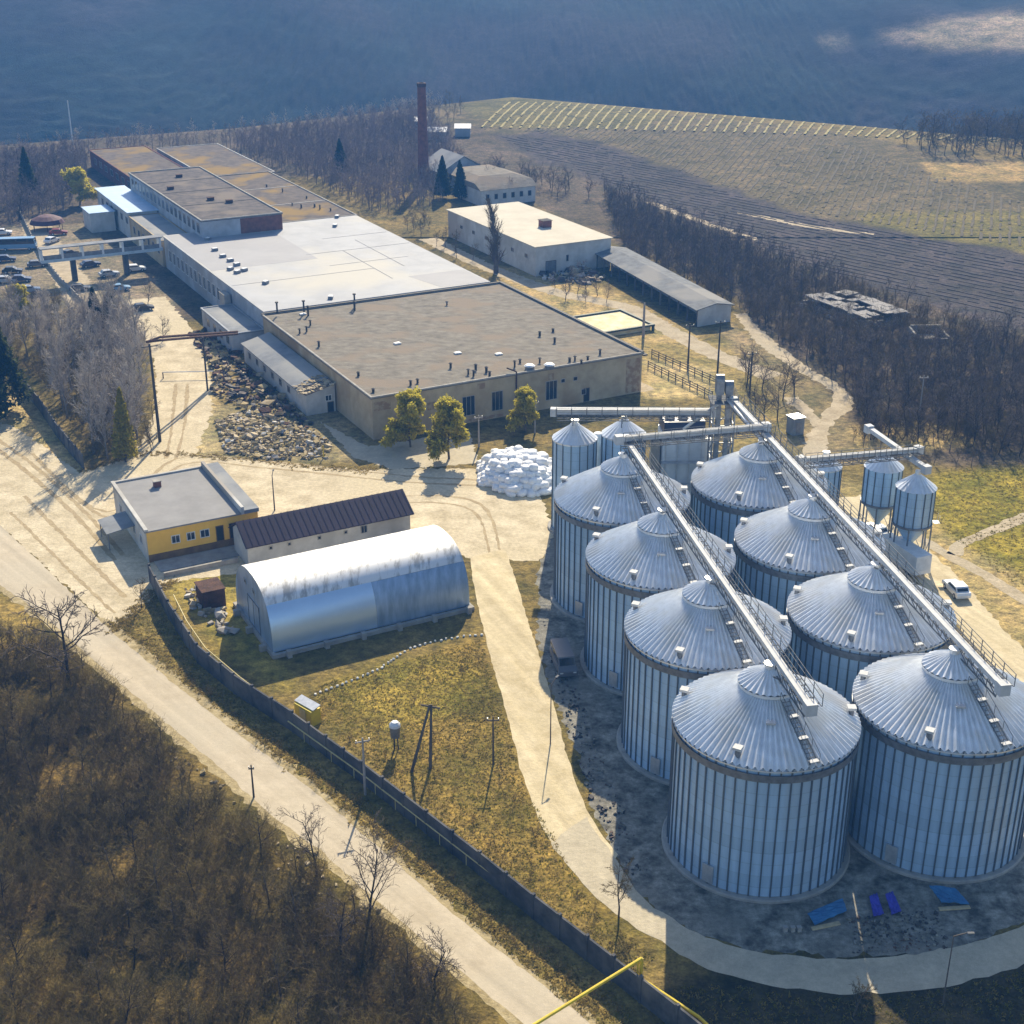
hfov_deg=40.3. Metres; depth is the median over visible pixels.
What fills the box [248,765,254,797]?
marker post
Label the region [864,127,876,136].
vine row
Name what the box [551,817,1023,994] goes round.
concrete road
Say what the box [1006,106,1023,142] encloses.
bare tree
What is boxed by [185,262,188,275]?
window
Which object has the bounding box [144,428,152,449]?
bare shrub
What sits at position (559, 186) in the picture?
bare tree
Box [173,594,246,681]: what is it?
gas pipe
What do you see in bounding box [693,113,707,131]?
vine row
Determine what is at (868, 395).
bare tree
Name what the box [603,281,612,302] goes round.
bare tree
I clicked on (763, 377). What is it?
bare tree
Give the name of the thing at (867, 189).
vineyard
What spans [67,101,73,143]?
utility pole
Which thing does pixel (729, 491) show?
grain silo
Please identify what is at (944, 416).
bare shrub
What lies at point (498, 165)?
bare tree
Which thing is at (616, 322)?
basin
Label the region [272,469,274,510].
lamp post
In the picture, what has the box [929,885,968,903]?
blue tarp
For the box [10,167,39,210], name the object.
bare tree
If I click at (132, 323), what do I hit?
bare tree
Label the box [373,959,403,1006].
bare tree
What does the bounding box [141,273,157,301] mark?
bare tree
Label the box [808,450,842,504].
grain silo
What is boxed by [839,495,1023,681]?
side track
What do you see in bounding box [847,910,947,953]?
litter
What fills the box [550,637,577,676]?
parked van
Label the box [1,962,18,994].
bare tree
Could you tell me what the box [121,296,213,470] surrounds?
dirt lane
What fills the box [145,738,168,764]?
bare tree
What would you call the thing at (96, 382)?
bare tree
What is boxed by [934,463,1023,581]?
grass
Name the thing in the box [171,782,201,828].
bare tree
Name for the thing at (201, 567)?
boundary wall
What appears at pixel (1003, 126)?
bare wood
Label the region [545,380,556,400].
window
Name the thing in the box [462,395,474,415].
window
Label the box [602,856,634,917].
bare tree
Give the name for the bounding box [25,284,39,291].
parked car
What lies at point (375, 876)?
bare tree
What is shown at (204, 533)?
window
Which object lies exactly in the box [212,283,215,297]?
window
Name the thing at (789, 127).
vine row
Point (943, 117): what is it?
bare tree
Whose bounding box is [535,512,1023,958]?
gravel apron
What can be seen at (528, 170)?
bare tree
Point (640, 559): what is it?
grain silo
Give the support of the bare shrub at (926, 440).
on the ground at (204, 66)
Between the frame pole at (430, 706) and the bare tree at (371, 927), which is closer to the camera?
the bare tree at (371, 927)
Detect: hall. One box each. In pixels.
[89,145,182,189]
[156,143,274,175]
[162,215,489,327]
[218,171,356,222]
[261,281,647,439]
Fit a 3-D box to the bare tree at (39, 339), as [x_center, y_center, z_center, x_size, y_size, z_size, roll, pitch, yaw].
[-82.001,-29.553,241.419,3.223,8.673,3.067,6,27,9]
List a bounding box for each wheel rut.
[0,439,124,554]
[0,449,116,559]
[9,512,115,612]
[22,496,126,597]
[30,453,476,511]
[36,459,477,517]
[164,384,177,458]
[174,384,189,458]
[407,495,500,549]
[409,501,489,552]
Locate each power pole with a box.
[355,737,369,794]
[474,415,482,446]
[487,716,499,763]
[534,401,538,432]
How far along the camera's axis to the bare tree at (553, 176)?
382.86 m
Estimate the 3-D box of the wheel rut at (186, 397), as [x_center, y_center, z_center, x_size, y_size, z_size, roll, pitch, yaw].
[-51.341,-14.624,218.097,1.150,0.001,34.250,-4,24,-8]
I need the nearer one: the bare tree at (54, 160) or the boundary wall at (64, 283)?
the boundary wall at (64, 283)
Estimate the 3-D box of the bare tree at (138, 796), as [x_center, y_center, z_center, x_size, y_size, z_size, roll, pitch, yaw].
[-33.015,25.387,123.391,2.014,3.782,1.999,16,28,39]
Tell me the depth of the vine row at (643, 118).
491.00 m
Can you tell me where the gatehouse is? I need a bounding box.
[111,461,258,562]
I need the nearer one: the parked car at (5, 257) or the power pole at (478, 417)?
the power pole at (478, 417)
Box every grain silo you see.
[547,419,596,532]
[550,452,690,622]
[580,507,735,695]
[600,417,645,464]
[616,575,791,785]
[661,660,860,903]
[689,439,827,549]
[733,493,885,614]
[786,561,956,703]
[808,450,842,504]
[847,645,1023,883]
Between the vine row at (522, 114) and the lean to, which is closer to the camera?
the lean to
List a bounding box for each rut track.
[916,535,1023,604]
[947,513,1023,554]
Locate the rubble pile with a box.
[214,408,331,459]
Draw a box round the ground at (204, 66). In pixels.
[0,0,1023,1023]
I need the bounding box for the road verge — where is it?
[0,585,598,1023]
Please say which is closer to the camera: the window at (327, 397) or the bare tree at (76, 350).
the window at (327, 397)
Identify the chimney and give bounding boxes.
[417,82,428,184]
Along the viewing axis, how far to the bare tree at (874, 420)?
207.63 m
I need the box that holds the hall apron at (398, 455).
[320,421,477,468]
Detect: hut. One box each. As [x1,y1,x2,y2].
[427,127,446,139]
[454,123,470,136]
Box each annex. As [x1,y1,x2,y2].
[128,213,186,266]
[200,303,263,352]
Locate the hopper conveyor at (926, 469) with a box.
[863,424,931,474]
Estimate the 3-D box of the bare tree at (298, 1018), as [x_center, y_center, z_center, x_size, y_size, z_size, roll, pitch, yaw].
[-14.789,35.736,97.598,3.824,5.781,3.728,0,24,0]
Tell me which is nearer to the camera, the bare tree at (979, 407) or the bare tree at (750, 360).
the bare tree at (979, 407)
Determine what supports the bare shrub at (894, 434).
on the ground at (204, 66)
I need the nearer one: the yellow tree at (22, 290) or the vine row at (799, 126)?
the yellow tree at (22, 290)
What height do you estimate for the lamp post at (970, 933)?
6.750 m
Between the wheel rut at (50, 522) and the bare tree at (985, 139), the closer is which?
the wheel rut at (50, 522)
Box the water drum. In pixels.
[389,720,400,750]
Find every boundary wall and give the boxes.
[17,206,82,303]
[24,380,84,468]
[147,563,701,1023]
[163,557,238,577]
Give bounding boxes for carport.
[98,511,134,549]
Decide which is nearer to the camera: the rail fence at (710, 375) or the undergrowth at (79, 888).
the undergrowth at (79, 888)
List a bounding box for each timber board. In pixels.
[811,921,840,930]
[938,905,970,910]
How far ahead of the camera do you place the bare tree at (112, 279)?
248.49 m
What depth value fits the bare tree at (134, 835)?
117.24 m
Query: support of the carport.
on the yard at (524, 533)
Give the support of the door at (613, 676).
in the grain silo at (640, 559)
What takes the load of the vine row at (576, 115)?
on the ground at (204, 66)
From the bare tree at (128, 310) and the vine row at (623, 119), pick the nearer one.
the bare tree at (128, 310)
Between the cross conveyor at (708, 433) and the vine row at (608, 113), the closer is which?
the cross conveyor at (708, 433)
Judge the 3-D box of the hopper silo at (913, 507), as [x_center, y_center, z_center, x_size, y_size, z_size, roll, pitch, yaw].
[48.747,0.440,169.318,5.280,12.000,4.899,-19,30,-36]
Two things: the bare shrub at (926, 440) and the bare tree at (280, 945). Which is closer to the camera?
the bare tree at (280, 945)
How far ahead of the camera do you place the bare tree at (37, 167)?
376.81 m
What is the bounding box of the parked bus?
[0,236,36,250]
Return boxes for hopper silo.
[858,455,903,532]
[889,469,939,551]
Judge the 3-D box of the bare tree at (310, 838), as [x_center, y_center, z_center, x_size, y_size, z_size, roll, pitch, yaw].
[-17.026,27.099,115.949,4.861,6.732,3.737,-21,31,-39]
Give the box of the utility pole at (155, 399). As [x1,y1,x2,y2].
[141,344,161,441]
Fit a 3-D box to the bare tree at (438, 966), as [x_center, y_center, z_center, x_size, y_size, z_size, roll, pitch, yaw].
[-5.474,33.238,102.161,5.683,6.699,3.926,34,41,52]
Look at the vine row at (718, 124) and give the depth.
482.65 m
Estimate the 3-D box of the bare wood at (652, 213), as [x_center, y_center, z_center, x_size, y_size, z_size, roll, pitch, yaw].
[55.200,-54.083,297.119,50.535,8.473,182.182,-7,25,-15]
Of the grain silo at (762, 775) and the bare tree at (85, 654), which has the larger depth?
the bare tree at (85, 654)
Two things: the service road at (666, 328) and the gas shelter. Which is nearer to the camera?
the gas shelter
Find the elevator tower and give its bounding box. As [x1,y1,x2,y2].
[683,374,762,461]
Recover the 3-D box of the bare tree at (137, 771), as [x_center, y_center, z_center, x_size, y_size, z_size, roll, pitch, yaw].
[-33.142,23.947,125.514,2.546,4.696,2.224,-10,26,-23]
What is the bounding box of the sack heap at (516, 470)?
[476,445,551,497]
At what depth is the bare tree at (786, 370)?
223.58 m
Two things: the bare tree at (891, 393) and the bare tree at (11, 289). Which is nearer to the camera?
the bare tree at (891, 393)
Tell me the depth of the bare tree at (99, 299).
234.87 m
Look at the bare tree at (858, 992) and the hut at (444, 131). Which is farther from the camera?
the hut at (444, 131)
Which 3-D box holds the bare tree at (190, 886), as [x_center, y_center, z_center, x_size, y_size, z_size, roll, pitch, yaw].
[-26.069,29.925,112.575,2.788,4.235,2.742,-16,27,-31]
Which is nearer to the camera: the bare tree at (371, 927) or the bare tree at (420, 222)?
the bare tree at (371, 927)
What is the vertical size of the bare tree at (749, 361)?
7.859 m
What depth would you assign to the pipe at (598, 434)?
179.72 m
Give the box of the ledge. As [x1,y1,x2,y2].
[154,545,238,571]
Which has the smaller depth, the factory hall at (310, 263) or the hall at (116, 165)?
the factory hall at (310, 263)
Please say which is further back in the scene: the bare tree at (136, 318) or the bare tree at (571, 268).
the bare tree at (571, 268)
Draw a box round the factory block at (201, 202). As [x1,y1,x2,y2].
[128,166,282,237]
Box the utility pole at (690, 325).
[686,324,693,363]
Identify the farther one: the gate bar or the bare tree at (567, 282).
the bare tree at (567, 282)
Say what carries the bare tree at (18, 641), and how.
on the ground at (204, 66)
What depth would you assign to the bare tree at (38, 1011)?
99.50 m
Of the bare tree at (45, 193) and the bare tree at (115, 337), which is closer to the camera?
the bare tree at (115, 337)
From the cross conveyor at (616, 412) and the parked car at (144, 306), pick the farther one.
the parked car at (144, 306)
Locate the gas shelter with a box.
[294,694,320,726]
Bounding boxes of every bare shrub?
[141,416,152,439]
[143,395,161,423]
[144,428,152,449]
[859,422,867,446]
[884,414,893,437]
[888,427,898,442]
[908,424,921,446]
[922,431,928,445]
[930,416,944,445]
[932,447,941,464]
[937,407,950,432]
[941,417,950,436]
[942,425,956,451]
[962,424,971,441]
[965,444,978,466]
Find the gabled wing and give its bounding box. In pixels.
[428,148,479,187]
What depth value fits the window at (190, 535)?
172.37 m
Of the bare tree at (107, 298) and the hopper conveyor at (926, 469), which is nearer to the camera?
the hopper conveyor at (926, 469)
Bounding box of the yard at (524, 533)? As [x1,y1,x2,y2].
[0,422,553,623]
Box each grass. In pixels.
[75,450,613,1023]
[308,642,652,972]
[672,972,1023,1023]
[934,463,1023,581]
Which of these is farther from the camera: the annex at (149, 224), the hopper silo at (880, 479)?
the annex at (149, 224)
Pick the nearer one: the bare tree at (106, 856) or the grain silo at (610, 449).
the bare tree at (106, 856)
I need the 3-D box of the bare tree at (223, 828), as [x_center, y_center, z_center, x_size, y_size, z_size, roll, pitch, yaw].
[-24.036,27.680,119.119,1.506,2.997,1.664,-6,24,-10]
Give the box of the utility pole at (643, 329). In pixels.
[637,301,644,337]
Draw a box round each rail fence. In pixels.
[648,360,712,394]
[651,349,714,381]
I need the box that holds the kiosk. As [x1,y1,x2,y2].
[786,413,805,435]
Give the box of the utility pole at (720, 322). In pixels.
[716,320,725,373]
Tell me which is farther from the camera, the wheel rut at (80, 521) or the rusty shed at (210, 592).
the wheel rut at (80, 521)
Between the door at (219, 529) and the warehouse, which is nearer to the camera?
the door at (219, 529)
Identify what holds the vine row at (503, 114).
on the ground at (204, 66)
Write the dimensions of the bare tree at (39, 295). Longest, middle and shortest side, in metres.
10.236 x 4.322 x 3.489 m
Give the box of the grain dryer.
[649,416,712,522]
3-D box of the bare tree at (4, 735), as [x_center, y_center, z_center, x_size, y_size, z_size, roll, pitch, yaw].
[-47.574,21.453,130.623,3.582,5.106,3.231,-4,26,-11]
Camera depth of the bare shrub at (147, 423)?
207.69 m
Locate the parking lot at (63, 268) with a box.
[19,219,124,351]
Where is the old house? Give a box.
[451,164,536,205]
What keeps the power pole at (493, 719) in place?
on the ground at (204, 66)
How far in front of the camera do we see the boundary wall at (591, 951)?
118.71 m
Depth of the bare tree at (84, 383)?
201.51 m
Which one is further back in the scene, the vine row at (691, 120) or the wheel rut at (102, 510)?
the vine row at (691, 120)
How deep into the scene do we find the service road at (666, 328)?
277.99 m
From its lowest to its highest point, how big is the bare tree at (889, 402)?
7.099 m
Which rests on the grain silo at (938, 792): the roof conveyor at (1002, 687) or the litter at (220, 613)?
the roof conveyor at (1002, 687)
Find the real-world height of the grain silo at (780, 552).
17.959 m
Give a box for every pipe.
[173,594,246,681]
[287,721,487,871]
[533,957,707,1023]
[594,431,600,465]
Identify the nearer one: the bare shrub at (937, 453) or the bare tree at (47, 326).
the bare shrub at (937, 453)
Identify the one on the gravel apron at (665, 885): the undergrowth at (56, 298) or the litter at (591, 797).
the litter at (591, 797)
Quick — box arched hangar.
[233,525,474,658]
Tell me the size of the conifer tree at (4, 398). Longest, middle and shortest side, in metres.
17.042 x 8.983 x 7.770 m
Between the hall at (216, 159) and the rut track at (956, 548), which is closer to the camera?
the rut track at (956, 548)
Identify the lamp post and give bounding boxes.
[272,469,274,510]
[550,675,558,743]
[942,932,974,1002]
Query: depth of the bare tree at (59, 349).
217.85 m
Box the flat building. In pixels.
[94,185,158,237]
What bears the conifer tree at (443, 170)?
on the ground at (204, 66)
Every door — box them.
[215,525,224,541]
[229,523,233,538]
[299,708,305,720]
[327,401,333,411]
[575,600,582,616]
[583,387,589,401]
[609,670,617,687]
[650,756,660,774]
[702,862,713,883]
[796,422,800,434]
[884,843,897,864]
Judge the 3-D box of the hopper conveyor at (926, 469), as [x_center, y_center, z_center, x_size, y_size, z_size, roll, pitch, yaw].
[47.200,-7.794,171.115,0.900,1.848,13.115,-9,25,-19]
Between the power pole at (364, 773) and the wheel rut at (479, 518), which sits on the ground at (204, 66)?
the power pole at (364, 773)
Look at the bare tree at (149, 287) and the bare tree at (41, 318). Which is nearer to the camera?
the bare tree at (41, 318)
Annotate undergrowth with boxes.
[0,286,163,457]
[0,633,486,1023]
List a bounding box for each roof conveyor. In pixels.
[623,432,823,716]
[729,394,1016,696]
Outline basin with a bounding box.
[574,309,654,335]
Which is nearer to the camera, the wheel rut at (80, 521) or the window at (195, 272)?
the wheel rut at (80, 521)
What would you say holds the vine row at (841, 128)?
on the ground at (204, 66)
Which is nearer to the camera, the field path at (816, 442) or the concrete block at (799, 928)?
the concrete block at (799, 928)
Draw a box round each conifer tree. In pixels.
[0,327,33,409]
[0,383,10,418]
[17,146,38,195]
[86,286,101,341]
[96,288,118,348]
[111,387,138,461]
[333,138,347,171]
[433,155,452,196]
[452,160,467,199]
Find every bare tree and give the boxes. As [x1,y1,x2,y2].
[0,147,12,171]
[0,298,14,331]
[0,312,13,350]
[0,312,15,346]
[0,584,112,685]
[0,626,12,652]
[0,682,20,711]
[0,696,25,731]
[0,717,20,761]
[0,925,36,966]
[0,960,32,1023]
[1,270,20,328]
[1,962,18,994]
[4,176,40,220]
[5,292,31,357]
[6,139,25,163]
[7,710,30,747]
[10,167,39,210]
[10,629,28,660]
[12,181,29,212]
[22,294,48,361]
[22,797,49,838]
[24,998,51,1023]
[27,184,48,212]
[29,634,61,667]
[30,154,45,192]
[30,320,47,353]
[31,299,49,341]
[34,285,53,326]
[34,286,57,334]
[34,327,69,409]
[36,309,58,351]
[37,661,60,696]
[39,145,66,186]
[40,344,74,418]
[44,333,71,394]
[45,296,79,389]
[51,767,86,821]
[53,315,65,351]
[57,286,83,356]
[65,149,78,166]
[65,326,80,367]
[68,297,82,343]
[68,643,89,667]
[69,321,107,405]
[69,735,95,777]
[70,350,104,452]
[72,350,109,440]
[74,295,93,335]
[74,302,92,354]
[75,311,103,382]
[76,284,88,319]
[79,763,104,810]
[82,675,102,709]
[83,279,120,360]
[83,299,105,363]
[85,381,115,458]
[87,344,119,418]
[88,833,119,879]
[92,313,108,348]
[94,321,115,381]
[97,270,124,316]
[97,279,128,355]
[98,352,125,410]
[102,327,120,365]
[106,292,139,379]
[106,316,135,393]
[106,365,141,447]
[106,969,153,1023]
[108,792,138,833]
[109,323,147,394]
[112,688,130,717]
[112,718,123,742]
[113,292,156,379]
[113,817,145,856]
[114,286,142,349]
[114,883,141,929]
[115,372,147,455]
[115,921,150,969]
[119,327,151,428]
[120,355,147,437]
[121,297,142,344]
[128,780,147,817]
[129,754,157,797]
[130,577,149,607]
[137,316,153,334]
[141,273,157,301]
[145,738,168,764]
[147,715,165,746]
[152,315,170,338]
[158,885,188,931]
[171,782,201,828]
[172,852,202,900]
[175,766,188,791]
[177,933,198,977]
[178,984,208,1023]
[181,816,214,845]
[181,894,216,942]
[202,924,250,981]
[222,819,237,848]
[235,805,283,856]
[246,863,278,907]
[262,934,306,999]
[274,984,326,1023]
[275,803,329,873]
[277,869,323,934]
[281,839,307,877]
[314,886,374,954]
[320,987,350,1023]
[341,807,411,926]
[343,884,360,907]
[358,914,383,949]
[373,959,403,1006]
[389,931,425,977]
[411,923,464,994]
[415,216,426,229]
[433,230,439,245]
[439,227,449,246]
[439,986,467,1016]
[458,95,465,113]
[470,243,478,256]
[494,154,507,167]
[515,155,526,173]
[521,162,537,176]
[523,163,535,178]
[531,165,543,189]
[532,162,547,180]
[541,164,563,188]
[542,166,555,187]
[549,271,559,284]
[550,177,565,196]
[557,172,571,192]
[560,166,573,185]
[561,278,571,299]
[567,266,574,279]
[574,260,586,273]
[577,274,587,293]
[581,285,589,300]
[583,174,595,196]
[587,274,600,295]
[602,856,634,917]
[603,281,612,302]
[734,345,748,374]
[737,339,768,387]
[741,346,765,376]
[744,380,767,411]
[752,353,782,388]
[753,379,778,421]
[762,369,799,419]
[765,347,810,400]
[777,357,802,393]
[849,370,879,407]
[849,977,878,1016]
[857,388,883,421]
[862,404,882,439]
[875,383,907,414]
[877,379,901,406]
[882,407,902,436]
[891,116,913,137]
[897,361,925,401]
[899,401,931,441]
[924,109,946,141]
[926,400,953,437]
[933,403,948,431]
[940,109,951,128]
[941,127,952,154]
[949,384,1003,432]
[950,129,970,156]
[962,120,976,148]
[964,408,984,446]
[972,113,999,147]
[983,390,1007,431]
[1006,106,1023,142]
[1014,417,1023,456]
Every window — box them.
[168,249,171,262]
[171,534,180,543]
[172,252,175,265]
[176,256,179,268]
[181,259,184,272]
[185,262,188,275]
[186,531,195,540]
[187,216,190,227]
[189,265,192,279]
[192,219,194,229]
[193,269,197,282]
[196,222,199,233]
[198,272,201,286]
[200,528,209,537]
[202,276,206,290]
[207,279,210,293]
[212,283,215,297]
[325,394,331,400]
[360,524,367,533]
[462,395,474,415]
[491,390,502,411]
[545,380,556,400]
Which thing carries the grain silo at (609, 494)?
on the gravel apron at (665, 885)
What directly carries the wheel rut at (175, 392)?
on the dirt lane at (178, 355)
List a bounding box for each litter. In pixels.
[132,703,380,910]
[184,586,239,634]
[543,621,648,875]
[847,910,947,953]
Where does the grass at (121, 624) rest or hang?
on the ground at (204, 66)
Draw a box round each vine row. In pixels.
[481,102,510,126]
[489,102,519,127]
[499,102,528,127]
[509,102,536,127]
[519,102,545,127]
[528,102,554,127]
[538,102,563,128]
[548,103,572,128]
[557,103,580,128]
[567,104,589,128]
[577,104,598,127]
[585,105,607,128]
[596,106,616,127]
[605,106,625,129]
[614,107,635,129]
[625,108,644,129]
[634,109,652,130]
[644,109,661,129]
[654,110,670,129]
[663,111,679,130]
[673,112,688,130]
[683,112,698,131]
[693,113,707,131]
[702,114,717,131]
[713,115,726,131]
[723,115,735,131]
[733,116,745,131]
[743,117,755,131]
[753,118,765,132]
[763,119,775,132]
[773,120,784,133]
[783,120,794,133]
[793,121,805,134]
[804,122,814,133]
[814,123,824,134]
[824,124,835,135]
[834,125,845,134]
[853,126,866,136]
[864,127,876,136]
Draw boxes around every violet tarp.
[869,893,883,915]
[885,891,900,914]
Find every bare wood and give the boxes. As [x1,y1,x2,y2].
[0,101,457,224]
[56,92,442,148]
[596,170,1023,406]
[901,105,1023,158]
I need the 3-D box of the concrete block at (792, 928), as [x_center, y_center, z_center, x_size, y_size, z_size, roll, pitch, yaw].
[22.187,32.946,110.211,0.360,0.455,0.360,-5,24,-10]
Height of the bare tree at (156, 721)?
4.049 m
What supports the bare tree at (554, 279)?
on the ground at (204, 66)
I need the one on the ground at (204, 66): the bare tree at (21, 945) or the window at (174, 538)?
the bare tree at (21, 945)
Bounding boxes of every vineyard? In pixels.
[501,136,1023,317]
[525,125,1021,245]
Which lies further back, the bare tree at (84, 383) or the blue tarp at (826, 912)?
the bare tree at (84, 383)
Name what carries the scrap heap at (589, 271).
on the ground at (204, 66)
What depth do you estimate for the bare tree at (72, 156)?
401.45 m
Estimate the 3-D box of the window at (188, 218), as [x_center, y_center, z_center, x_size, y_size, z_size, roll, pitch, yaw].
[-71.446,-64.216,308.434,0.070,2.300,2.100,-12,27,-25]
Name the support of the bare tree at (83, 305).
on the ground at (204, 66)
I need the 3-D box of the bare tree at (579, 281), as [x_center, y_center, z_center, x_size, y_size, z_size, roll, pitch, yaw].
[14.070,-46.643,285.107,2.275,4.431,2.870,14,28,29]
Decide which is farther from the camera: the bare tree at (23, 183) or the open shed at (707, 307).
the bare tree at (23, 183)
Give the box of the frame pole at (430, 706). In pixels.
[410,704,439,771]
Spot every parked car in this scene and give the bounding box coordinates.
[0,228,12,234]
[0,254,15,261]
[0,275,15,282]
[1,266,22,273]
[10,274,31,282]
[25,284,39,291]
[26,259,46,267]
[43,236,60,243]
[49,228,67,235]
[63,249,78,253]
[69,283,90,290]
[79,259,100,267]
[98,269,119,277]
[113,283,130,291]
[129,263,145,271]
[132,302,153,310]
[866,522,889,534]
[942,579,970,598]
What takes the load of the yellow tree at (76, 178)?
on the ground at (204, 66)
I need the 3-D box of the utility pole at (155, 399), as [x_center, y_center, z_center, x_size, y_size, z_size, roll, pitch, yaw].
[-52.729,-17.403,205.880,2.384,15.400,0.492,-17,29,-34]
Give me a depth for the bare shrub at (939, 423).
206.58 m
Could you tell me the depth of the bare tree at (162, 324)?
255.15 m
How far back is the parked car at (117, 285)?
287.52 m
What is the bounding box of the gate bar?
[162,371,213,378]
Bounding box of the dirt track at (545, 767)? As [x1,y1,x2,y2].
[470,549,617,857]
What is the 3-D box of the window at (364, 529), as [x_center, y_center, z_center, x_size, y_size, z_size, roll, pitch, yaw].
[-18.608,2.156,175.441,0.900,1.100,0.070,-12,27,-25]
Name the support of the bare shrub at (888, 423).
on the ground at (204, 66)
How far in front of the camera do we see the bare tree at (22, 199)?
348.18 m
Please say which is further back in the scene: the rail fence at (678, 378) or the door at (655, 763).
the rail fence at (678, 378)
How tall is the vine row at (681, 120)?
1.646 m
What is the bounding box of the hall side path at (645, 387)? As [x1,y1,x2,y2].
[641,382,654,391]
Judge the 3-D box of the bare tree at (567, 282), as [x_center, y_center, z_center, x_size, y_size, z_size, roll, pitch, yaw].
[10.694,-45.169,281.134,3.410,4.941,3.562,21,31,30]
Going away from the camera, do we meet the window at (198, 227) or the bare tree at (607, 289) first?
the bare tree at (607, 289)
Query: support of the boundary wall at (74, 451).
on the ground at (204, 66)
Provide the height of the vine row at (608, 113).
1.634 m
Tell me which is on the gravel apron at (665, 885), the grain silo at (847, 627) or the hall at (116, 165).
the grain silo at (847, 627)
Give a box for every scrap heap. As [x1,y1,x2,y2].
[188,327,314,429]
[539,265,605,284]
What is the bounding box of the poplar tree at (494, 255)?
[483,195,505,273]
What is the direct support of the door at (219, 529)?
in the gatehouse
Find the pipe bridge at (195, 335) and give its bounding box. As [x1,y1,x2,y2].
[146,331,237,390]
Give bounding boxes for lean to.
[241,332,335,415]
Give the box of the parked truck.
[882,533,931,575]
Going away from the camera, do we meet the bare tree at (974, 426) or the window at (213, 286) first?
the bare tree at (974, 426)
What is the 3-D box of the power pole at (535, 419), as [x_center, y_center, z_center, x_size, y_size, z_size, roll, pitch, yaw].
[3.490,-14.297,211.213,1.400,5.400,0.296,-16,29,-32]
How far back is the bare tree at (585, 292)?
279.23 m
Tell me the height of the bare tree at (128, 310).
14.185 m
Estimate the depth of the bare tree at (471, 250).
311.99 m
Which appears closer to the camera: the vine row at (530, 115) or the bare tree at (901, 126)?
the bare tree at (901, 126)
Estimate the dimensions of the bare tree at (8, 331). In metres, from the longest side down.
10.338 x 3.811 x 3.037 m
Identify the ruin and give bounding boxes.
[795,289,908,329]
[908,324,949,342]
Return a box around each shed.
[81,204,115,232]
[194,577,225,607]
[228,489,413,563]
[595,246,734,326]
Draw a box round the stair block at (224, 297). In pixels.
[218,290,230,304]
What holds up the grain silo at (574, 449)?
on the gravel apron at (665, 885)
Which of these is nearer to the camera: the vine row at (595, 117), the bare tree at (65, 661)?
the bare tree at (65, 661)
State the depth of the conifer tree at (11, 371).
217.54 m
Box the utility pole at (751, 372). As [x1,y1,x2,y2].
[748,351,756,395]
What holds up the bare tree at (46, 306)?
on the ground at (204, 66)
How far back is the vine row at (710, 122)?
483.27 m
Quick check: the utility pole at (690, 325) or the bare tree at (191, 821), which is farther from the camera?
the utility pole at (690, 325)
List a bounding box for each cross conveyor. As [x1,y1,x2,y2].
[550,406,715,427]
[614,421,771,448]
[795,444,924,468]
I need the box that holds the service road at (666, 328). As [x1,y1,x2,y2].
[418,238,781,378]
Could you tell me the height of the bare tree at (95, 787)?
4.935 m
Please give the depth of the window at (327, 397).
219.81 m
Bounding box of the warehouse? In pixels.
[446,202,612,276]
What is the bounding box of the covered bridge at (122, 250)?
[38,235,162,281]
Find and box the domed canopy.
[29,214,64,231]
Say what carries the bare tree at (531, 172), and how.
on the ground at (204, 66)
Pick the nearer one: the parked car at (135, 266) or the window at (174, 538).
the window at (174, 538)
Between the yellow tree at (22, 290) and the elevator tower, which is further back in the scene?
the yellow tree at (22, 290)
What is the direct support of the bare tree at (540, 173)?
on the ground at (204, 66)
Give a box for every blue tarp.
[808,898,846,924]
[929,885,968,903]
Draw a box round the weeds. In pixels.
[140,638,638,1012]
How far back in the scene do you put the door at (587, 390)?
224.86 m
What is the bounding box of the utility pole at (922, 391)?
[919,375,928,414]
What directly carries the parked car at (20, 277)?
on the ground at (204, 66)
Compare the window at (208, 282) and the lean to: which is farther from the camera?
the window at (208, 282)
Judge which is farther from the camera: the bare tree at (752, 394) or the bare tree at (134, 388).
the bare tree at (752, 394)
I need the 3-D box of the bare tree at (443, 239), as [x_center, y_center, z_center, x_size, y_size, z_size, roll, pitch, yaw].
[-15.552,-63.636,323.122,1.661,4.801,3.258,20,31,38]
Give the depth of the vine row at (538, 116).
499.16 m
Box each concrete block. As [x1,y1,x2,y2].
[783,925,787,932]
[790,925,795,932]
[796,925,801,932]
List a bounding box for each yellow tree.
[6,283,32,309]
[59,166,97,204]
[378,385,426,447]
[424,393,469,460]
[505,384,539,431]
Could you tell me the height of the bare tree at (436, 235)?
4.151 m
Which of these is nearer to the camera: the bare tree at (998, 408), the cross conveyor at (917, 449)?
the cross conveyor at (917, 449)
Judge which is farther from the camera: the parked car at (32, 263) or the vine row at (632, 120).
the vine row at (632, 120)
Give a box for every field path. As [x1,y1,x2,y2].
[653,203,757,239]
[734,313,854,478]
[740,213,873,234]
[782,397,823,426]
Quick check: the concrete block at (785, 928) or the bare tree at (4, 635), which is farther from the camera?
the bare tree at (4, 635)

